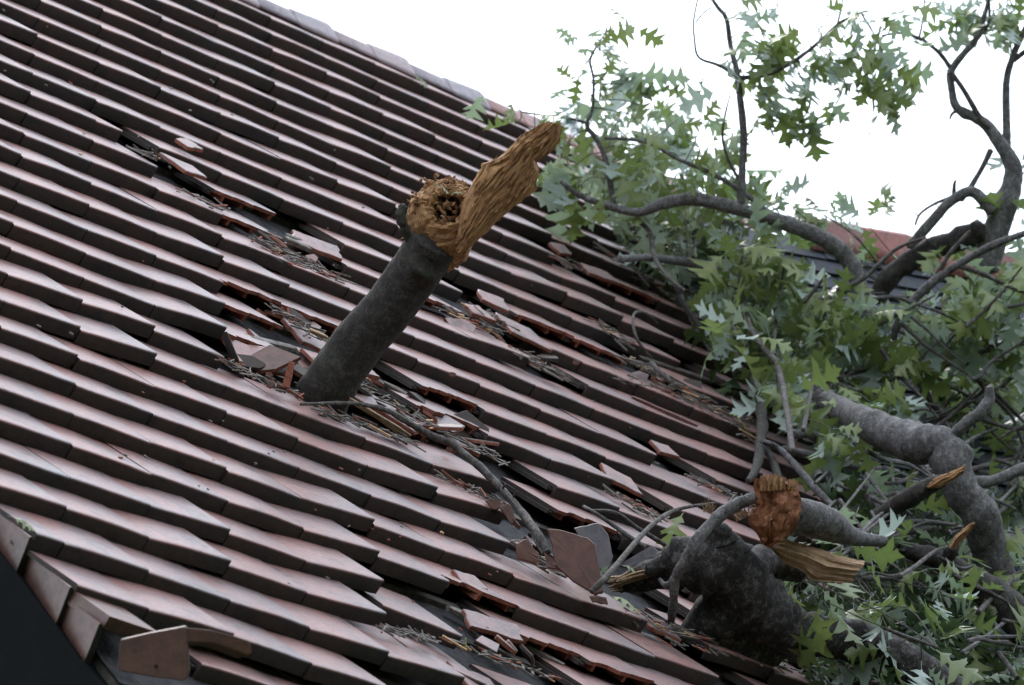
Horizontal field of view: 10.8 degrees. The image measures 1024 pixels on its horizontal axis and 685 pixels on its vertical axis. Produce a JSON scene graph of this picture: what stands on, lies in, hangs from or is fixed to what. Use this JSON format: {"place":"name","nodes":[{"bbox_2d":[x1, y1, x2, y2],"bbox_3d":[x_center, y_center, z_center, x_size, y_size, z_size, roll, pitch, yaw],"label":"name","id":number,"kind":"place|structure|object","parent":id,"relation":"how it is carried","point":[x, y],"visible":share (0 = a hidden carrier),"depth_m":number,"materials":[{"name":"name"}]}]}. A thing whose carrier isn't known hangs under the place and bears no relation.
{"place":"outdoors","nodes":[
{"label":"outdoors","id":0,"kind":"place"},
{"bbox_2d":[269,0,1023,252],"label":"sky","id":1,"kind":"structure","parent":0,"point":[512,48],"materials":[{"name":"white"}]},
{"bbox_2d":[462,8,872,317],"bbox_3d":[0.687,-0.629,21.887,1.526,1.415,1.429,-7,-25,15],"label":"leafy branch","id":2,"kind":"object","parent":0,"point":[647,162],"visible":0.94,"depth_m":21.61,"materials":[{"name":"green plant"}]},
{"bbox_2d":[678,0,942,204],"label":"upright shoot","id":3,"kind":"object","parent":2,"relation":"attached to","point":[773,53],"visible":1,"depth_m":21.43,"materials":[{"name":"green plant"}]},
{"label":"ground","id":4,"kind":"structure","parent":0,"visible":0},
{"bbox_2d":[0,0,953,684],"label":"tiled roof","id":5,"kind":"structure","parent":4,"relation":"on","point":[178,526],"depth_m":17.89,"materials":[{"name":"tile"}]},
{"bbox_2d":[159,152,206,180],"bbox_3d":[-1.164,-0.619,19.265,0.131,0.117,0.127,-22,-32,40],"label":"tile fragment","id":6,"kind":"object","parent":5,"relation":"on","point":[186,168],"visible":1,"depth_m":19.24,"materials":[{"name":"tile"}]},
{"bbox_2d":[118,626,250,679],"bbox_3d":[-0.846,0.802,14.065,0.345,0.135,0.067,-2,-24,4],"label":"tipped verge tile","id":7,"kind":"object","parent":5,"relation":"on","point":[164,653],"visible":1,"depth_m":14.06,"materials":[{"name":"brown ceramic"}]},
{"bbox_2d":[174,138,202,151],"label":"tile fragment","id":8,"kind":"object","parent":5,"relation":"on","point":[187,144],"visible":1,"depth_m":19.50,"materials":[{"name":"tile"}]},
{"bbox_2d":[222,331,243,378],"bbox_3d":[-0.887,0.047,17.342,0.057,0.123,0.216,-5,-24,10],"label":"tile chunk","id":9,"kind":"object","parent":5,"relation":"on","point":[232,353],"visible":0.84,"depth_m":17.28,"materials":[{"name":"ceramic"}]},
{"bbox_2d":[220,337,252,361],"bbox_3d":[-0.864,0.042,17.525,0.083,0.120,0.150,-22,-32,40],"label":"tile chunk","id":10,"kind":"object","parent":5,"relation":"on","point":[242,348],"visible":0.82,"depth_m":17.53,"materials":[{"name":"ceramic"}]},
{"bbox_2d":[237,354,265,370],"bbox_3d":[-0.844,0.066,17.484,0.136,0.069,0.043,18,-30,-35],"label":"tile chunk","id":11,"kind":"object","parent":5,"relation":"on","point":[253,363],"visible":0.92,"depth_m":17.48,"materials":[{"name":"ceramic"}]},
{"bbox_2d":[255,230,282,246],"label":"tile chunk","id":12,"kind":"object","parent":5,"relation":"on","point":[265,236],"visible":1,"depth_m":19.07,"materials":[{"name":"ceramic"}]},
{"bbox_2d":[252,336,296,352],"bbox_3d":[-0.775,0.007,17.934,0.029,0.127,0.384,-10,-26,21],"label":"split batten","id":13,"kind":"object","parent":5,"relation":"on","point":[285,346],"visible":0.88,"depth_m":17.93,"materials":[{"name":"beige wood"}]},
{"bbox_2d":[252,345,300,373],"bbox_3d":[-0.770,0.058,17.550,0.176,0.129,0.067,12,-27,-25],"label":"tile chunk","id":14,"kind":"object","parent":5,"relation":"on","point":[273,358],"visible":0.92,"depth_m":17.54,"materials":[{"name":"brown ceramic"}]},
{"bbox_2d":[282,360,294,388],"bbox_3d":[-0.710,0.103,17.273,0.053,0.092,0.031,-22,-32,40],"label":"tile shard","id":15,"kind":"object","parent":5,"relation":"on","point":[288,377],"visible":1,"depth_m":17.26,"materials":[{"name":"ceramic"}]},
{"bbox_2d":[283,236,312,252],"bbox_3d":[-0.754,-0.344,19.224,0.030,0.054,0.200,-12,-26,25],"label":"split lath","id":16,"kind":"object","parent":5,"relation":"on","point":[297,244],"visible":1,"depth_m":19.20,"materials":[{"name":"beige wood"}]},
{"bbox_2d":[281,318,325,351],"bbox_3d":[-0.675,-0.006,18.223,0.082,0.107,0.222,-17,-29,33],"label":"tile fragment","id":17,"kind":"object","parent":5,"relation":"on","point":[315,344],"visible":0.69,"depth_m":18.17,"materials":[{"name":"ceramic"}]},
{"bbox_2d":[291,230,341,261],"bbox_3d":[-0.699,-0.344,19.342,0.223,0.109,0.081,15,-28,-30],"label":"tile fragment","id":18,"kind":"object","parent":5,"relation":"on","point":[323,248],"visible":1,"depth_m":19.34,"materials":[{"name":"tile"}]},
{"bbox_2d":[354,390,382,415],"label":"tile fragment","id":19,"kind":"object","parent":5,"relation":"on","point":[360,397],"visible":0.31,"depth_m":17.86,"materials":[{"name":"ceramic"}]},
{"bbox_2d":[376,406,418,434],"bbox_3d":[-0.366,0.256,17.834,0.180,0.136,0.111,4,-24,-10],"label":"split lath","id":20,"kind":"object","parent":5,"relation":"on","point":[401,424],"visible":0.4,"depth_m":17.77,"materials":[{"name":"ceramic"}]},
{"bbox_2d":[2,9,802,681],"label":"wood litter","id":21,"kind":"object","parent":5,"relation":"on","point":[692,397],"visible":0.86,"depth_m":18.20,"materials":[{"name":"wood"}]},
{"bbox_2d":[348,397,411,436],"bbox_3d":[-0.429,0.242,17.586,0.023,0.061,0.281,-22,-32,40],"label":"split lath","id":22,"kind":"object","parent":21,"relation":"on","point":[384,420],"visible":1,"depth_m":17.58,"materials":[{"name":"brown wood"}]},
{"bbox_2d":[348,587,461,648],"bbox_3d":[-0.357,0.775,16.006,0.341,0.266,0.289,19,-30,-36],"label":"slipped tile","id":23,"kind":"object","parent":5,"relation":"on","point":[401,611],"visible":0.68,"depth_m":15.91,"materials":[{"name":"ceramic"}]},
{"bbox_2d":[299,401,550,555],"bbox_3d":[-0.335,0.412,17.377,0.827,0.651,0.467,7,-25,-15],"label":"roof twig","id":24,"kind":"object","parent":5,"relation":"on","point":[539,540],"visible":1,"depth_m":17.51,"materials":[{"name":"grey wood"}]},
{"bbox_2d":[293,121,562,414],"bbox_3d":[-0.315,-0.215,17.492,1.084,0.875,0.283,-19,-30,37],"label":"broken limb stub","id":25,"kind":"object","parent":5,"relation":"on","point":[442,231],"visible":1,"depth_m":17.44,"materials":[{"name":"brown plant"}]},
{"bbox_2d":[379,622,486,684],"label":"slipped tile","id":26,"kind":"object","parent":5,"relation":"on","point":[436,652],"visible":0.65,"depth_m":15.80,"materials":[{"name":"ceramic"}]},
{"bbox_2d":[416,421,462,430],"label":"tile chunk","id":27,"kind":"object","parent":5,"relation":"on","point":[449,427],"visible":0.7,"depth_m":18.03,"materials":[{"name":"brown ceramic"}]},
{"bbox_2d":[434,415,464,434],"bbox_3d":[-0.225,0.262,18.181,0.097,0.124,0.166,-7,-25,15],"label":"tile chunk","id":28,"kind":"object","parent":5,"relation":"on","point":[446,419],"visible":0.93,"depth_m":18.20,"materials":[{"name":"ceramic"}]},
{"bbox_2d":[444,318,475,332],"bbox_3d":[-0.179,-0.049,19.568,0.122,0.099,0.058,13,-27,-27],"label":"tile chunk","id":29,"kind":"object","parent":5,"relation":"on","point":[465,324],"visible":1,"depth_m":19.58,"materials":[{"name":"ceramic"}]},
{"bbox_2d":[450,569,487,589],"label":"tile fragment","id":30,"kind":"object","parent":5,"relation":"on","point":[468,578],"visible":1,"depth_m":16.56,"materials":[{"name":"ceramic"}]},
{"bbox_2d":[446,661,493,684],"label":"tile fragment","id":31,"kind":"object","parent":5,"relation":"on","point":[468,681],"visible":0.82,"depth_m":15.73,"materials":[{"name":"ceramic"}]},
{"bbox_2d":[453,410,488,452],"bbox_3d":[-0.163,0.293,18.325,0.206,0.169,0.063,13,-27,-27],"label":"tile chunk","id":32,"kind":"object","parent":5,"relation":"on","point":[467,416],"visible":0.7,"depth_m":18.36,"materials":[{"name":"ceramic"}]},
{"bbox_2d":[456,436,498,445],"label":"tile chunk","id":33,"kind":"object","parent":5,"relation":"on","point":[472,440],"visible":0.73,"depth_m":18.26,"materials":[{"name":"ceramic"}]},
{"bbox_2d":[463,303,496,323],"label":"tile fragment","id":34,"kind":"object","parent":5,"relation":"on","point":[472,310],"visible":1,"depth_m":19.82,"materials":[{"name":"ceramic"}]},
{"bbox_2d":[473,635,498,653],"bbox_3d":[-0.076,0.896,16.082,0.090,0.073,0.056,6,-25,-14],"label":"tile chunk","id":35,"kind":"object","parent":5,"relation":"on","point":[483,642],"visible":0.97,"depth_m":16.06,"materials":[{"name":"ceramic"}]},
{"bbox_2d":[461,609,523,643],"bbox_3d":[-0.057,0.851,16.263,0.216,0.090,0.069,17,-29,-33],"label":"tile fragment","id":36,"kind":"object","parent":5,"relation":"on","point":[480,622],"visible":1,"depth_m":16.25,"materials":[{"name":"ceramic"}]},
{"bbox_2d":[477,289,508,313],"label":"tile fragment","id":37,"kind":"object","parent":5,"relation":"on","point":[493,301],"visible":1,"depth_m":20.08,"materials":[{"name":"ceramic"}]},
{"bbox_2d":[485,499,503,509],"bbox_3d":[-0.053,0.518,17.380,0.066,0.036,0.026,0,-24,-1],"label":"tile shard","id":38,"kind":"object","parent":5,"relation":"on","point":[495,504],"visible":1,"depth_m":17.37,"materials":[{"name":"brown ceramic"}]},
{"bbox_2d":[467,628,530,672],"bbox_3d":[-0.038,0.918,16.215,0.210,0.116,0.022,10,-26,-21],"label":"split batten","id":39,"kind":"object","parent":5,"relation":"on","point":[476,636],"visible":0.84,"depth_m":16.21,"materials":[{"name":"brown wood"}]},
{"bbox_2d":[446,604,564,665],"bbox_3d":[-0.019,0.887,16.436,0.407,0.139,0.030,12,-26,-25],"label":"split batten","id":40,"kind":"object","parent":5,"relation":"on","point":[533,650],"visible":0.51,"depth_m":16.45,"materials":[{"name":"beige wood"}]},
{"bbox_2d":[494,635,516,654],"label":"tile chunk","id":41,"kind":"object","parent":5,"relation":"on","point":[503,643],"visible":1,"depth_m":16.14,"materials":[{"name":"ceramic"}]},
{"bbox_2d":[499,503,515,524],"bbox_3d":[-0.013,0.547,17.344,0.057,0.073,0.029,5,-24,-11],"label":"tile shard","id":42,"kind":"object","parent":5,"relation":"on","point":[506,510],"visible":1,"depth_m":17.34,"materials":[{"name":"brown ceramic"}]},
{"bbox_2d":[495,312,551,352],"bbox_3d":[0.031,-0.039,19.964,0.136,0.147,0.201,-22,-32,40],"label":"tile fragment","id":43,"kind":"object","parent":5,"relation":"on","point":[527,334],"visible":1,"depth_m":19.94,"materials":[{"name":"ceramic"}]},
{"bbox_2d":[519,644,534,665],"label":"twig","id":44,"kind":"object","parent":5,"relation":"on","point":[527,654],"visible":1,"depth_m":16.19,"materials":[{"name":"wood"}]},
{"bbox_2d":[516,539,539,563],"bbox_3d":[0.049,0.653,17.016,0.075,0.079,0.032,1,-24,-3],"label":"tile shard","id":45,"kind":"object","parent":5,"relation":"on","point":[526,551],"visible":1,"depth_m":17.00,"materials":[{"name":"brown ceramic"}]},
{"bbox_2d":[534,354,558,361],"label":"tile chunk","id":46,"kind":"object","parent":5,"relation":"on","point":[546,358],"visible":1,"depth_m":19.85,"materials":[{"name":"ceramic"}]},
{"bbox_2d":[548,242,571,256],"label":"tile fragment","id":47,"kind":"object","parent":5,"relation":"on","point":[560,249],"visible":1,"depth_m":21.66,"materials":[{"name":"tile"}]},
{"bbox_2d":[547,529,602,595],"bbox_3d":[0.199,0.691,17.127,0.178,0.216,0.036,1,-24,-3],"label":"tile shard","id":48,"kind":"object","parent":5,"relation":"on","point":[575,558],"visible":0.98,"depth_m":17.12,"materials":[{"name":"brown ceramic"}]},
{"bbox_2d":[550,281,623,325],"bbox_3d":[0.216,-0.186,21.170,0.301,0.248,0.333,-22,-32,40],"label":"slipped tile","id":49,"kind":"object","parent":5,"relation":"on","point":[581,302],"visible":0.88,"depth_m":21.07,"materials":[{"name":"ceramic"}]},
{"bbox_2d":[574,523,612,574],"bbox_3d":[0.261,0.661,17.390,0.126,0.175,0.033,4,-24,-8],"label":"tile shard","id":50,"kind":"object","parent":5,"relation":"on","point":[596,534],"visible":0.7,"depth_m":17.40,"materials":[{"name":"grey ceramic"}]},
{"bbox_2d":[579,263,619,285],"bbox_3d":[0.348,-0.272,21.738,0.155,0.084,0.076,17,-29,-33],"label":"tile fragment","id":51,"kind":"object","parent":5,"relation":"on","point":[598,273],"visible":1,"depth_m":21.72,"materials":[{"name":"tile"}]},
{"bbox_2d":[582,505,646,549],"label":"bare twig","id":52,"kind":"object","parent":5,"relation":"on","point":[631,538],"visible":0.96,"depth_m":17.91,"materials":[{"name":"grey wood"}]},
{"bbox_2d":[599,463,642,497],"bbox_3d":[0.371,0.474,18.848,0.160,0.114,0.074,17,-29,-33],"label":"tile fragment","id":53,"kind":"object","parent":5,"relation":"on","point":[625,482],"visible":1,"depth_m":18.84,"materials":[{"name":"ceramic"}]},
{"bbox_2d":[588,509,666,546],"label":"bare twig","id":54,"kind":"object","parent":5,"relation":"on","point":[637,527],"visible":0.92,"depth_m":18.01,"materials":[{"name":"grey wood"}]},
{"bbox_2d":[577,312,679,367],"bbox_3d":[0.437,-0.010,21.155,0.297,0.247,0.336,-22,-32,40],"label":"slipped tile","id":55,"kind":"object","parent":5,"relation":"on","point":[657,354],"visible":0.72,"depth_m":21.07,"materials":[{"name":"ceramic"}]},
{"bbox_2d":[619,545,657,568],"bbox_3d":[0.413,0.699,17.737,0.134,0.078,0.020,-1,-24,2],"label":"tile shard","id":56,"kind":"object","parent":5,"relation":"on","point":[651,551],"visible":0.71,"depth_m":17.73,"materials":[{"name":"grey ceramic"}]},
{"bbox_2d":[631,310,658,358],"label":"curled twig","id":57,"kind":"object","parent":5,"relation":"on","point":[635,334],"visible":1,"depth_m":20.68,"materials":[{"name":"grey plant"}]},
{"bbox_2d":[589,502,717,593],"bbox_3d":[0.442,0.653,17.427,0.090,0.743,1.169,-8,-25,18],"label":"bent twig","id":58,"kind":"object","parent":5,"relation":"on","point":[602,580],"visible":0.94,"depth_m":17.25,"materials":[{"name":"grey wood"}]},
{"bbox_2d":[633,608,680,642],"bbox_3d":[0.460,0.903,17.351,0.104,0.113,0.135,-22,-32,40],"label":"tile fragment","id":59,"kind":"object","parent":5,"relation":"on","point":[658,631],"visible":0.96,"depth_m":17.32,"materials":[{"name":"ceramic"}]},
{"bbox_2d":[649,361,671,384],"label":"short twig","id":60,"kind":"object","parent":5,"relation":"on","point":[656,368],"visible":1,"depth_m":20.48,"materials":[{"name":"grey wood"}]},
{"bbox_2d":[648,440,679,459],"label":"tile fragment","id":61,"kind":"object","parent":5,"relation":"on","point":[663,450],"visible":1,"depth_m":19.63,"materials":[{"name":"ceramic"}]},
{"bbox_2d":[630,395,698,426],"bbox_3d":[0.567,0.255,20.132,0.336,0.036,0.016,19,-30,-37],"label":"tile strip","id":62,"kind":"object","parent":5,"relation":"on","point":[662,410],"visible":1,"depth_m":20.12,"materials":[{"name":"red ceramic"}]},
{"bbox_2d":[655,511,686,547],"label":"oak leaf","id":63,"kind":"object","parent":5,"relation":"on","point":[671,530],"visible":0.75,"depth_m":18.23,"materials":[{"name":"green plant"}]},
{"bbox_2d":[637,355,717,385],"bbox_3d":[0.647,0.112,21.139,0.032,0.064,0.478,-20,-31,38],"label":"split batten","id":64,"kind":"object","parent":5,"relation":"on","point":[689,374],"visible":0.93,"depth_m":21.13,"materials":[{"name":"brown wood"}]},
{"bbox_2d":[633,222,871,418],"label":"leaves","id":65,"kind":"object","parent":5,"relation":"on","point":[703,252],"visible":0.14,"depth_m":21.97,"materials":[{"name":"green plant"}]},
{"bbox_2d":[607,497,972,684],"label":"fallen log","id":66,"kind":"object","parent":5,"relation":"on","point":[745,604],"visible":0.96,"depth_m":17.52,"materials":[{"name":"wood"}]},
{"bbox_2d":[658,492,756,623],"bbox_3d":[0.598,0.669,17.374,0.357,0.382,0.182,-16,-29,33],"label":"draped branch","id":67,"kind":"object","parent":66,"relation":"on","point":[720,515],"visible":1,"depth_m":17.33,"materials":[{"name":"grey wood"}]},
{"bbox_2d":[748,473,887,548],"bbox_3d":[1.002,0.605,17.589,0.214,0.249,0.697,-22,-32,40],"label":"snapped limb","id":68,"kind":"object","parent":66,"relation":"on","point":[782,510],"visible":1,"depth_m":17.41,"materials":[{"name":"grey plant"}]},
{"bbox_2d":[602,174,1023,684],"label":"leaf mass","id":69,"kind":"object","parent":5,"relation":"on","point":[816,676],"visible":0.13,"depth_m":18.83,"materials":[{"name":"green plant"}]},
{"bbox_2d":[686,196,954,492],"bbox_3d":[1.012,0.077,20.666,1.000,1.696,2.195,-7,-25,16],"label":"leafy spray","id":70,"kind":"object","parent":5,"relation":"on","point":[785,394],"visible":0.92,"depth_m":21.20,"materials":[{"name":"green plant"}]},
{"bbox_2d":[802,275,826,303],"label":"loose twig","id":71,"kind":"object","parent":70,"relation":"attached to","point":[811,293],"visible":1,"depth_m":21.13,"materials":[{"name":"grey wood"}]},
{"bbox_2d":[836,237,925,290],"bbox_3d":[1.443,-0.306,21.274,0.364,0.203,0.027,-6,-25,14],"label":"loose twig","id":72,"kind":"object","parent":70,"relation":"attached to","point":[875,267],"visible":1,"depth_m":21.27,"materials":[{"name":"grey wood"}]},
{"bbox_2d":[934,387,979,425],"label":"loose twig","id":73,"kind":"object","parent":70,"relation":"attached to","point":[958,408],"visible":0.53,"depth_m":21.34,"materials":[{"name":"grey wood"}]},
{"bbox_2d":[688,218,1023,570],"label":"slate wing","id":74,"kind":"structure","parent":5,"relation":"attached to","point":[915,280],"depth_m":23.24,"materials":[{"name":"grey stone"}]},
{"bbox_2d":[981,418,1023,430],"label":"loose twig","id":75,"kind":"object","parent":74,"relation":"on","point":[993,423],"visible":0.79,"depth_m":21.46,"materials":[{"name":"grey wood"}]},
{"bbox_2d":[783,460,1023,684],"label":"leaves","id":76,"kind":"object","parent":5,"relation":"on","point":[874,613],"visible":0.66,"depth_m":18.53,"materials":[{"name":"green plant"}]},
{"bbox_2d":[812,468,874,543],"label":"loose twig","id":77,"kind":"object","parent":76,"relation":"attached to","point":[853,496],"visible":0.62,"depth_m":19.10,"materials":[{"name":"grey wood"}]},
{"bbox_2d":[865,472,918,533],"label":"loose twig","id":78,"kind":"object","parent":76,"relation":"attached to","point":[876,487],"visible":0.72,"depth_m":19.46,"materials":[{"name":"grey wood"}]},
{"bbox_2d":[884,468,932,485],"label":"loose twig","id":79,"kind":"object","parent":76,"relation":"attached to","point":[886,483],"visible":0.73,"depth_m":19.82,"materials":[{"name":"grey wood"}]},
{"bbox_2d":[923,427,998,467],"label":"loose twig","id":80,"kind":"object","parent":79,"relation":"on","point":[969,440],"visible":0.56,"depth_m":21.21,"materials":[{"name":"grey wood"}]},
{"bbox_2d":[898,545,947,577],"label":"loose twig","id":81,"kind":"object","parent":76,"relation":"attached to","point":[915,565],"visible":0.84,"depth_m":18.68,"materials":[{"name":"grey wood"}]},
{"bbox_2d":[828,230,1023,586],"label":"foliage","id":82,"kind":"object","parent":76,"relation":"on","point":[973,296],"visible":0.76,"depth_m":21.36,"materials":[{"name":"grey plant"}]},
{"bbox_2d":[744,353,782,483],"bbox_3d":[0.938,0.260,20.401,0.144,1.303,1.777,-1,-24,2],"label":"cut branch","id":83,"kind":"object","parent":82,"relation":"attached to","point":[761,451],"visible":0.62,"depth_m":19.99,"materials":[{"name":"grey plant"}]},
{"bbox_2d":[735,171,985,304],"bbox_3d":[1.305,-0.438,21.912,1.091,0.541,0.666,12,-27,-25],"label":"dark limb","id":84,"kind":"object","parent":82,"relation":"on","point":[890,276],"visible":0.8,"depth_m":21.87,"materials":[{"name":"brown plant"}]},
{"bbox_2d":[879,0,1023,275],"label":"forked branch","id":85,"kind":"object","parent":84,"relation":"attached to","point":[1002,205],"visible":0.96,"depth_m":21.88,"materials":[{"name":"grey wood"}]},
{"bbox_2d":[864,295,934,333],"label":"loose twig","id":86,"kind":"object","parent":82,"relation":"attached to","point":[907,309],"visible":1,"depth_m":21.22,"materials":[{"name":"grey plant"}]},
{"bbox_2d":[879,348,938,418],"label":"loose twig","id":87,"kind":"object","parent":82,"relation":"attached to","point":[901,378],"visible":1,"depth_m":21.17,"materials":[{"name":"grey wood"}]},
{"bbox_2d":[873,295,949,300],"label":"loose twig","id":88,"kind":"object","parent":82,"relation":"attached to","point":[880,297],"visible":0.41,"depth_m":21.84,"materials":[{"name":"grey plant"}]},
{"bbox_2d":[894,295,957,321],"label":"loose twig","id":89,"kind":"object","parent":82,"relation":"attached to","point":[904,299],"visible":1,"depth_m":21.26,"materials":[{"name":"grey plant"}]},
{"bbox_2d":[901,323,972,377],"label":"loose twig","id":90,"kind":"object","parent":82,"relation":"attached to","point":[913,334],"visible":1,"depth_m":21.21,"materials":[{"name":"wood"}]},
{"bbox_2d":[910,315,965,364],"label":"loose twig","id":91,"kind":"object","parent":82,"relation":"attached to","point":[931,334],"visible":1,"depth_m":21.21,"materials":[{"name":"wood"}]},
{"bbox_2d":[971,359,1001,380],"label":"loose twig","id":92,"kind":"object","parent":82,"relation":"attached to","point":[983,372],"visible":1,"depth_m":21.10,"materials":[{"name":"grey wood"}]},
{"bbox_2d":[965,266,1022,327],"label":"loose twig","id":93,"kind":"object","parent":82,"relation":"attached to","point":[980,314],"visible":1,"depth_m":21.11,"materials":[{"name":"grey wood"}]},
{"bbox_2d":[888,522,1023,645],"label":"broken branch","id":94,"kind":"object","parent":76,"relation":"attached to","point":[914,552],"visible":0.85,"depth_m":19.15,"materials":[{"name":"grey plant"}]},
{"bbox_2d":[952,572,1010,603],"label":"loose twig","id":95,"kind":"object","parent":94,"relation":"attached to","point":[959,577],"visible":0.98,"depth_m":19.02,"materials":[{"name":"grey wood"}]},
{"bbox_2d":[960,622,1005,654],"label":"loose twig","id":96,"kind":"object","parent":76,"relation":"attached to","point":[976,643],"visible":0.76,"depth_m":18.45,"materials":[{"name":"wood"}]},
{"bbox_2d":[965,636,1008,643],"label":"loose twig","id":97,"kind":"object","parent":76,"relation":"attached to","point":[973,639],"visible":1,"depth_m":18.39,"materials":[{"name":"wood"}]},
{"bbox_2d":[976,578,1016,614],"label":"loose twig","id":98,"kind":"object","parent":76,"relation":"attached to","point":[983,606],"visible":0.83,"depth_m":18.95,"materials":[{"name":"grey wood"}]},
{"bbox_2d":[975,635,1021,638],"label":"loose twig","id":99,"kind":"object","parent":76,"relation":"attached to","point":[999,636],"visible":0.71,"depth_m":18.73,"materials":[{"name":"grey wood"}]},
{"bbox_2d":[800,377,1023,581],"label":"leaning trunk","id":100,"kind":"object","parent":5,"relation":"on","point":[941,449],"visible":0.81,"depth_m":19.66,"materials":[{"name":"grey plant"}]},
{"bbox_2d":[865,448,929,476],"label":"loose twig","id":101,"kind":"object","parent":100,"relation":"attached to","point":[882,458],"visible":0.91,"depth_m":20.04,"materials":[{"name":"grey wood"}]},
{"bbox_2d":[812,366,1023,587],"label":"foliage","id":102,"kind":"object","parent":5,"relation":"on","point":[948,521],"visible":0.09,"depth_m":20.05,"materials":[{"name":"green plant"}]},
{"bbox_2d":[759,428,899,507],"bbox_3d":[1.258,0.547,20.216,0.400,0.602,1.157,-8,-25,18],"label":"crooked branch","id":103,"kind":"object","parent":102,"relation":"attached to","point":[785,454],"visible":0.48,"depth_m":19.92,"materials":[{"name":"grey plant"}]},
{"bbox_2d":[873,464,965,523],"bbox_3d":[1.426,0.530,19.110,0.382,0.154,0.100,-17,-29,33],"label":"torn branch","id":104,"kind":"object","parent":102,"relation":"on","point":[914,495],"visible":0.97,"depth_m":19.08,"materials":[{"name":"grey plant"}]},
{"bbox_2d":[560,95,580,136],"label":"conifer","id":105,"kind":"object","parent":4,"relation":"on","point":[570,123],"visible":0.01,"depth_m":61.78,"materials":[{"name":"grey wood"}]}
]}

